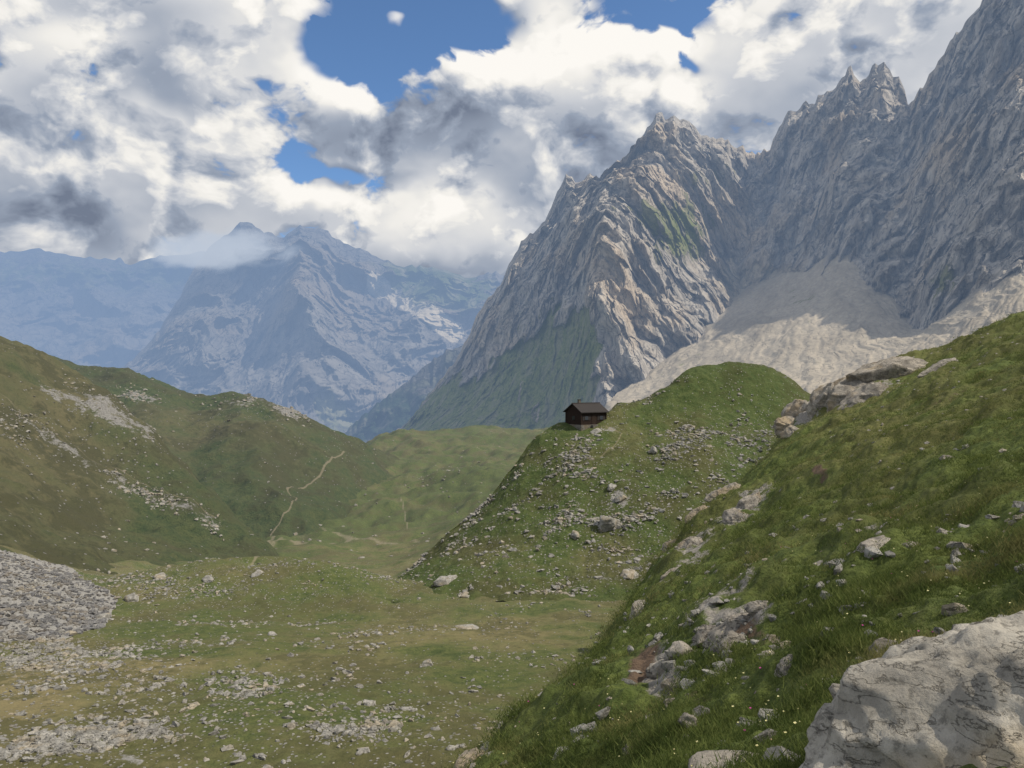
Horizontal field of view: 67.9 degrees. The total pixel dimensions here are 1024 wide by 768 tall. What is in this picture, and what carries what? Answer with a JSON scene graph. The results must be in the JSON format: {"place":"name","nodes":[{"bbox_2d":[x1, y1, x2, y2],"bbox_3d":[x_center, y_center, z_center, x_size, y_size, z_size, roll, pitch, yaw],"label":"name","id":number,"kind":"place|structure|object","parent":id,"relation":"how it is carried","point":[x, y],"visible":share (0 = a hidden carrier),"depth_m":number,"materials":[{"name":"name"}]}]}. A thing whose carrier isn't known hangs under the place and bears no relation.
{"place":"outdoors","nodes":[
{"label":"outdoors","id":0,"kind":"place"},
{"bbox_2d":[0,550,119,642],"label":"talus field","id":1,"kind":"structure","parent":0,"point":[71,619],"depth_m":80.67,"materials":[{"name":"grey stone"}]},
{"bbox_2d":[36,636,45,641],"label":"boulder","id":2,"kind":"object","parent":1,"relation":"on","point":[42,638],"visible":0.69,"depth_m":63.18,"materials":[{"name":"stone"}]},
{"bbox_2d":[64,630,77,634],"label":"boulder","id":3,"kind":"object","parent":1,"relation":"on","point":[71,632],"visible":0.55,"depth_m":66.78,"materials":[{"name":"stone"}]},
{"bbox_2d":[95,613,110,618],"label":"boulder","id":4,"kind":"object","parent":1,"relation":"on","point":[106,615],"visible":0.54,"depth_m":77.81,"materials":[{"name":"stone"}]},
{"bbox_2d":[0,248,204,367],"bbox_3d":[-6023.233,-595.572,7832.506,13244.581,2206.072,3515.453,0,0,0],"label":"distant mountains","id":5,"kind":"structure","parent":0,"point":[92,311],"depth_m":8351.25,"materials":[{"name":"blue stone"}]},
{"bbox_2d":[0,336,278,574],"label":"hill","id":6,"kind":"structure","parent":0,"point":[83,510],"depth_m":271.63,"materials":[{"name":"green plant"}]},
{"bbox_2d":[0,348,252,573],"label":"hillside rocks","id":7,"kind":"object","parent":6,"relation":"on","point":[163,502],"visible":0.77,"depth_m":279.02,"materials":[{"name":"stone"}]},
{"bbox_2d":[54,356,400,538],"bbox_3d":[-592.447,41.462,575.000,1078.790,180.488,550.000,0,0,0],"label":"hill","id":8,"kind":"structure","parent":0,"point":[304,491],"depth_m":479.72,"materials":[{"name":"green plant"}]},
{"bbox_2d":[78,369,375,534],"bbox_3d":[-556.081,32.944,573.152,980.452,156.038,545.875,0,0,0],"label":"hillside rocks","id":9,"kind":"object","parent":8,"relation":"on","point":[143,400],"visible":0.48,"depth_m":550.35,"materials":[{"name":"stone"}]},
{"bbox_2d":[122,222,503,432],"bbox_3d":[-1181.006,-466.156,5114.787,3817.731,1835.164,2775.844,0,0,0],"label":"mountain","id":10,"kind":"structure","parent":0,"point":[323,327],"depth_m":5231.57,"materials":[{"name":"grey stone"}]},
{"bbox_2d":[0,425,626,767],"bbox_3d":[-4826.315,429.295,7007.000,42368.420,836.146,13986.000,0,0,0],"label":"ground","id":11,"kind":"structure","parent":0,"point":[415,510],"depth_m":66.34,"materials":[{"name":"green plant"}]},
{"bbox_2d":[124,593,138,601],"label":"boulder","id":12,"kind":"object","parent":11,"relation":"on","point":[133,597],"visible":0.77,"depth_m":89.75,"materials":[{"name":"stone"}]},
{"bbox_2d":[154,572,165,578],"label":"boulder","id":13,"kind":"object","parent":11,"relation":"on","point":[160,575],"visible":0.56,"depth_m":98.02,"materials":[{"name":"stone"}]},
{"bbox_2d":[202,575,213,582],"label":"boulder","id":14,"kind":"object","parent":11,"relation":"on","point":[207,579],"visible":1,"depth_m":95.39,"materials":[{"name":"stone"}]},
{"bbox_2d":[251,569,262,576],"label":"boulder","id":15,"kind":"object","parent":11,"relation":"on","point":[258,572],"visible":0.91,"depth_m":96.97,"materials":[{"name":"stone"}]},
{"bbox_2d":[268,631,276,635],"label":"boulder","id":16,"kind":"object","parent":11,"relation":"on","point":[271,633],"visible":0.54,"depth_m":69.69,"materials":[{"name":"stone"}]},
{"bbox_2d":[0,553,607,767],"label":"scattered stones","id":17,"kind":"object","parent":11,"relation":"on","point":[111,735],"visible":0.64,"depth_m":46.22,"materials":[{"name":"stone"}]},
{"bbox_2d":[363,699,375,705],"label":"boulder","id":18,"kind":"object","parent":11,"relation":"on","point":[368,702],"visible":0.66,"depth_m":44.36,"materials":[{"name":"stone"}]},
{"bbox_2d":[275,431,503,558],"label":"valley rocks","id":19,"kind":"object","parent":11,"relation":"on","point":[309,539],"visible":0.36,"depth_m":409.31,"materials":[{"name":"stone"}]},
{"bbox_2d":[389,720,402,728],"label":"boulder","id":20,"kind":"object","parent":11,"relation":"on","point":[397,723],"visible":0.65,"depth_m":40.32,"materials":[{"name":"stone"}]},
{"bbox_2d":[421,659,432,666],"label":"boulder","id":21,"kind":"object","parent":11,"relation":"on","point":[426,662],"visible":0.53,"depth_m":55.92,"materials":[{"name":"stone"}]},
{"bbox_2d":[433,575,457,586],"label":"boulder","id":22,"kind":"object","parent":11,"relation":"on","point":[442,581],"visible":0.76,"depth_m":100.69,"materials":[{"name":"stone"}]},
{"bbox_2d":[454,624,478,629],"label":"boulder","id":23,"kind":"object","parent":11,"relation":"on","point":[469,626],"visible":0.62,"depth_m":76.97,"materials":[{"name":"stone"}]},
{"bbox_2d":[345,345,462,442],"bbox_3d":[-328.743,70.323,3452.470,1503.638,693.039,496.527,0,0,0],"label":"forested ridge","id":24,"kind":"structure","parent":0,"point":[399,407],"depth_m":3592.45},
{"bbox_2d":[0,0,981,277],"label":"sky","id":25,"kind":"structure","parent":0,"point":[440,134],"materials":[{"name":"white"}]},
{"bbox_2d":[397,112,762,430],"bbox_3d":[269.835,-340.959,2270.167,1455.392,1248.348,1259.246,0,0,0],"label":"rock mountain","id":26,"kind":"structure","parent":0,"point":[620,275],"depth_m":2265.67,"materials":[{"name":"stone"}]},
{"bbox_2d":[386,361,810,602],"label":"grassy knoll","id":27,"kind":"structure","parent":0,"point":[773,391],"depth_m":125.69,"materials":[{"name":"green plant"}]},
{"bbox_2d":[460,594,469,597],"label":"boulder","id":28,"kind":"object","parent":27,"relation":"on","point":[464,596],"visible":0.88,"depth_m":95.07,"materials":[{"name":"stone"}]},
{"bbox_2d":[571,531,579,539],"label":"boulder","id":29,"kind":"object","parent":27,"relation":"on","point":[575,535],"visible":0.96,"depth_m":111.62,"materials":[{"name":"stone"}]},
{"bbox_2d":[563,399,608,430],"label":"wooden cabin","id":30,"kind":"object","parent":27,"relation":"on","point":[579,415],"visible":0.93,"depth_m":144.84,"materials":[{"name":"wood"}]},
{"bbox_2d":[592,415,595,424],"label":"door","id":31,"kind":"structure","parent":30,"relation":"in","point":[593,416],"depth_m":144.58,"materials":[{"name":"brown wood"}]},
{"bbox_2d":[398,363,792,596],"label":"scattered stones","id":32,"kind":"object","parent":27,"relation":"on","point":[634,516],"visible":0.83,"depth_m":124.95,"materials":[{"name":"stone"}]},
{"bbox_2d":[590,428,601,433],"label":"boulder","id":33,"kind":"object","parent":27,"relation":"on","point":[596,431],"visible":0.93,"depth_m":141.46,"materials":[{"name":"stone"}]},
{"bbox_2d":[599,515,619,531],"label":"boulder","id":34,"kind":"object","parent":27,"relation":"on","point":[606,523],"visible":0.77,"depth_m":112.93,"materials":[{"name":"stone"}]},
{"bbox_2d":[607,483,616,490],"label":"boulder","id":35,"kind":"object","parent":27,"relation":"on","point":[611,487],"visible":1,"depth_m":123.21,"materials":[{"name":"stone"}]},
{"bbox_2d":[614,494,626,502],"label":"boulder","id":36,"kind":"object","parent":27,"relation":"on","point":[619,498],"visible":1,"depth_m":119.67,"materials":[{"name":"stone"}]},
{"bbox_2d":[620,569,638,579],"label":"boulder","id":37,"kind":"object","parent":27,"relation":"on","point":[628,573],"visible":0.87,"depth_m":99.25,"materials":[{"name":"stone"}]},
{"bbox_2d":[647,446,656,453],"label":"boulder","id":38,"kind":"object","parent":27,"relation":"on","point":[653,450],"visible":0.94,"depth_m":133.04,"materials":[{"name":"stone"}]},
{"bbox_2d":[432,311,1023,767],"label":"grassy slope","id":39,"kind":"structure","parent":0,"point":[642,657],"depth_m":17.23,"materials":[{"name":"green plant"}]},
{"bbox_2d":[453,747,485,767],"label":"rock outcrop","id":40,"kind":"object","parent":39,"relation":"on","point":[468,755],"visible":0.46,"depth_m":11.25,"materials":[{"name":"stone"}]},
{"bbox_2d":[622,745,632,754],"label":"boulder","id":41,"kind":"object","parent":39,"relation":"on","point":[626,746],"visible":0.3,"depth_m":7.97,"materials":[{"name":"stone"}]},
{"bbox_2d":[629,600,645,619],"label":"rock outcrop","id":42,"kind":"object","parent":39,"relation":"on","point":[636,604],"visible":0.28,"depth_m":23.15,"materials":[{"name":"stone"}]},
{"bbox_2d":[642,678,655,682],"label":"boulder","id":43,"kind":"object","parent":39,"relation":"on","point":[647,680],"visible":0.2,"depth_m":10.27,"materials":[{"name":"stone"}]},
{"bbox_2d":[645,659,667,678],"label":"boulder","id":44,"kind":"object","parent":39,"relation":"on","point":[653,670],"visible":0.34,"depth_m":10.48,"materials":[{"name":"stone"}]},
{"bbox_2d":[661,539,675,552],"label":"rock outcrop","id":45,"kind":"object","parent":39,"relation":"on","point":[665,544],"visible":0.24,"depth_m":36.09,"materials":[{"name":"stone"}]},
{"bbox_2d":[660,567,677,579],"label":"rock outcrop","id":46,"kind":"object","parent":39,"relation":"on","point":[673,569],"visible":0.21,"depth_m":26.12,"materials":[{"name":"stone"}]},
{"bbox_2d":[660,677,679,694],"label":"boulder","id":47,"kind":"object","parent":39,"relation":"on","point":[667,680],"visible":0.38,"depth_m":9.57,"materials":[{"name":"stone"}]},
{"bbox_2d":[668,641,692,660],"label":"boulder","id":48,"kind":"object","parent":39,"relation":"on","point":[680,647],"visible":0.41,"depth_m":10.27,"materials":[{"name":"stone"}]},
{"bbox_2d":[678,712,696,727],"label":"boulder","id":49,"kind":"object","parent":39,"relation":"on","point":[687,716],"visible":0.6,"depth_m":6.86,"materials":[{"name":"stone"}]},
{"bbox_2d":[674,536,702,549],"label":"rock outcrop","id":50,"kind":"object","parent":39,"relation":"on","point":[686,542],"visible":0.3,"depth_m":29.53,"materials":[{"name":"stone"}]},
{"bbox_2d":[684,505,706,524],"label":"rock outcrop","id":51,"kind":"object","parent":39,"relation":"on","point":[693,512],"visible":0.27,"depth_m":37.36,"materials":[{"name":"stone"}]},
{"bbox_2d":[692,624,715,646],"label":"boulder","id":52,"kind":"object","parent":39,"relation":"on","point":[703,630],"visible":0.34,"depth_m":10.42,"materials":[{"name":"stone"}]},
{"bbox_2d":[688,750,756,767],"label":"boulder","id":53,"kind":"object","parent":39,"relation":"on","point":[708,755],"visible":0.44,"depth_m":4.38,"materials":[{"name":"stone"}]},
{"bbox_2d":[704,482,740,501],"bbox_3d":[11.374,5.943,40.950,2.003,1.304,1.506,0,0,0],"label":"rock outcrop","id":54,"kind":"object","parent":39,"relation":"on","point":[711,495],"visible":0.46,"depth_m":40.96,"materials":[{"name":"stone"}]},
{"bbox_2d":[702,611,750,647],"bbox_3d":[2.909,3.192,9.876,0.862,0.495,0.616,0,0,0],"label":"rock outcrop","id":55,"kind":"object","parent":39,"relation":"on","point":[733,622],"visible":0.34,"depth_m":9.82,"materials":[{"name":"stone"}]},
{"bbox_2d":[743,600,767,616],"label":"boulder","id":56,"kind":"object","parent":55,"relation":"on","point":[752,608],"visible":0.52,"depth_m":9.62,"materials":[{"name":"stone"}]},
{"bbox_2d":[709,630,745,654],"bbox_3d":[2.647,3.195,9.261,0.452,0.386,0.428,0,0,-23],"label":"boulder","id":57,"kind":"object","parent":39,"relation":"on","point":[731,635],"visible":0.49,"depth_m":9.16,"materials":[{"name":"stone"}]},
{"bbox_2d":[722,508,748,523],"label":"rock outcrop","id":58,"kind":"object","parent":39,"relation":"on","point":[729,516],"visible":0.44,"depth_m":30.35,"materials":[{"name":"stone"}]},
{"bbox_2d":[453,451,1017,766],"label":"alpine flowers","id":59,"kind":"object","parent":39,"relation":"on","point":[795,722],"visible":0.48,"depth_m":6.73,"materials":[{"name":"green plant"}]},
{"bbox_2d":[469,338,1023,767],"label":"slope stones","id":60,"kind":"object","parent":39,"relation":"on","point":[667,666],"visible":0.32,"depth_m":9.10,"materials":[{"name":"stone"}]},
{"bbox_2d":[736,492,761,509],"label":"rock outcrop","id":61,"kind":"object","parent":39,"relation":"on","point":[744,502],"visible":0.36,"depth_m":32.30,"materials":[{"name":"stone"}]},
{"bbox_2d":[766,635,779,644],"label":"boulder","id":62,"kind":"object","parent":39,"relation":"on","point":[775,637],"visible":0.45,"depth_m":8.78,"materials":[{"name":"stone"}]},
{"bbox_2d":[774,654,792,676],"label":"boulder","id":63,"kind":"object","parent":39,"relation":"on","point":[781,668],"visible":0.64,"depth_m":6.93,"materials":[{"name":"stone"}]},
{"bbox_2d":[773,416,795,436],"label":"rock outcrop","id":64,"kind":"object","parent":39,"relation":"on","point":[781,424],"visible":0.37,"depth_m":57.71,"materials":[{"name":"stone"}]},
{"bbox_2d":[780,425,798,438],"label":"rock outcrop","id":65,"kind":"object","parent":39,"relation":"on","point":[787,431],"visible":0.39,"depth_m":51.85,"materials":[{"name":"stone"}]},
{"bbox_2d":[781,399,809,416],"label":"rock outcrop","id":66,"kind":"object","parent":39,"relation":"on","point":[795,407],"visible":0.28,"depth_m":58.86,"materials":[{"name":"stone"}]},
{"bbox_2d":[806,382,833,418],"bbox_3d":[23.555,1.370,55.769,3.412,3.045,2.226,0,0,0],"label":"rock outcrop","id":67,"kind":"object","parent":39,"relation":"on","point":[819,395],"visible":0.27,"depth_m":55.69,"materials":[{"name":"stone"}]},
{"bbox_2d":[826,377,867,412],"bbox_3d":[24.122,1.232,54.642,3.142,3.533,3.452,0,0,30],"label":"rock outcrop","id":68,"kind":"object","parent":39,"relation":"on","point":[840,391],"visible":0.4,"depth_m":54.07,"materials":[{"name":"stone"}]},
{"bbox_2d":[837,381,887,409],"bbox_3d":[24.048,1.057,52.063,2.978,2.468,3.015,0,0,-32],"label":"rock outcrop","id":69,"kind":"object","parent":39,"relation":"on","point":[865,392],"visible":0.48,"depth_m":51.71,"materials":[{"name":"stone"}]},
{"bbox_2d":[852,535,890,552],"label":"boulder","id":70,"kind":"object","parent":39,"relation":"on","point":[870,543],"visible":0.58,"depth_m":9.47,"materials":[{"name":"stone"}]},
{"bbox_2d":[869,637,897,652],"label":"boulder","id":71,"kind":"object","parent":39,"relation":"on","point":[879,640],"visible":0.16,"depth_m":6.11,"materials":[{"name":"stone"}]},
{"bbox_2d":[843,356,928,383],"bbox_3d":[27.477,0.216,55.676,6.430,4.586,4.747,0,0,23],"label":"rock outcrop","id":72,"kind":"object","parent":39,"relation":"on","point":[894,367],"visible":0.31,"depth_m":54.53,"materials":[{"name":"stone"}]},
{"bbox_2d":[901,541,919,548],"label":"boulder","id":73,"kind":"object","parent":39,"relation":"on","point":[909,544],"visible":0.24,"depth_m":9.23,"materials":[{"name":"stone"}]},
{"bbox_2d":[799,611,1023,767],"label":"foreground boulder","id":74,"kind":"object","parent":39,"relation":"on","point":[953,697],"visible":1,"depth_m":2.79,"materials":[{"name":"stone"}]},
{"bbox_2d":[917,357,957,377],"bbox_3d":[26.897,-1.023,47.765,2.808,1.346,0.860,0,0,-15],"label":"rock outcrop","id":75,"kind":"object","parent":39,"relation":"on","point":[939,364],"visible":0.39,"depth_m":47.76,"materials":[{"name":"stone"}]},
{"bbox_2d":[939,455,950,459],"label":"boulder","id":76,"kind":"object","parent":39,"relation":"on","point":[943,456],"visible":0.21,"depth_m":19.52,"materials":[{"name":"stone"}]},
{"bbox_2d":[605,255,1023,410],"bbox_3d":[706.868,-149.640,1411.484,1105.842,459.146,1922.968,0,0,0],"label":"scree slope","id":77,"kind":"structure","parent":0,"point":[811,329],"depth_m":1623.46,"materials":[{"name":"stone"}]},
{"bbox_2d":[735,0,1023,329],"bbox_3d":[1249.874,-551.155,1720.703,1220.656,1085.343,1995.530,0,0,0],"label":"rock mountain","id":78,"kind":"structure","parent":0,"point":[915,206],"depth_m":1873.68,"materials":[{"name":"stone"}]}
]}

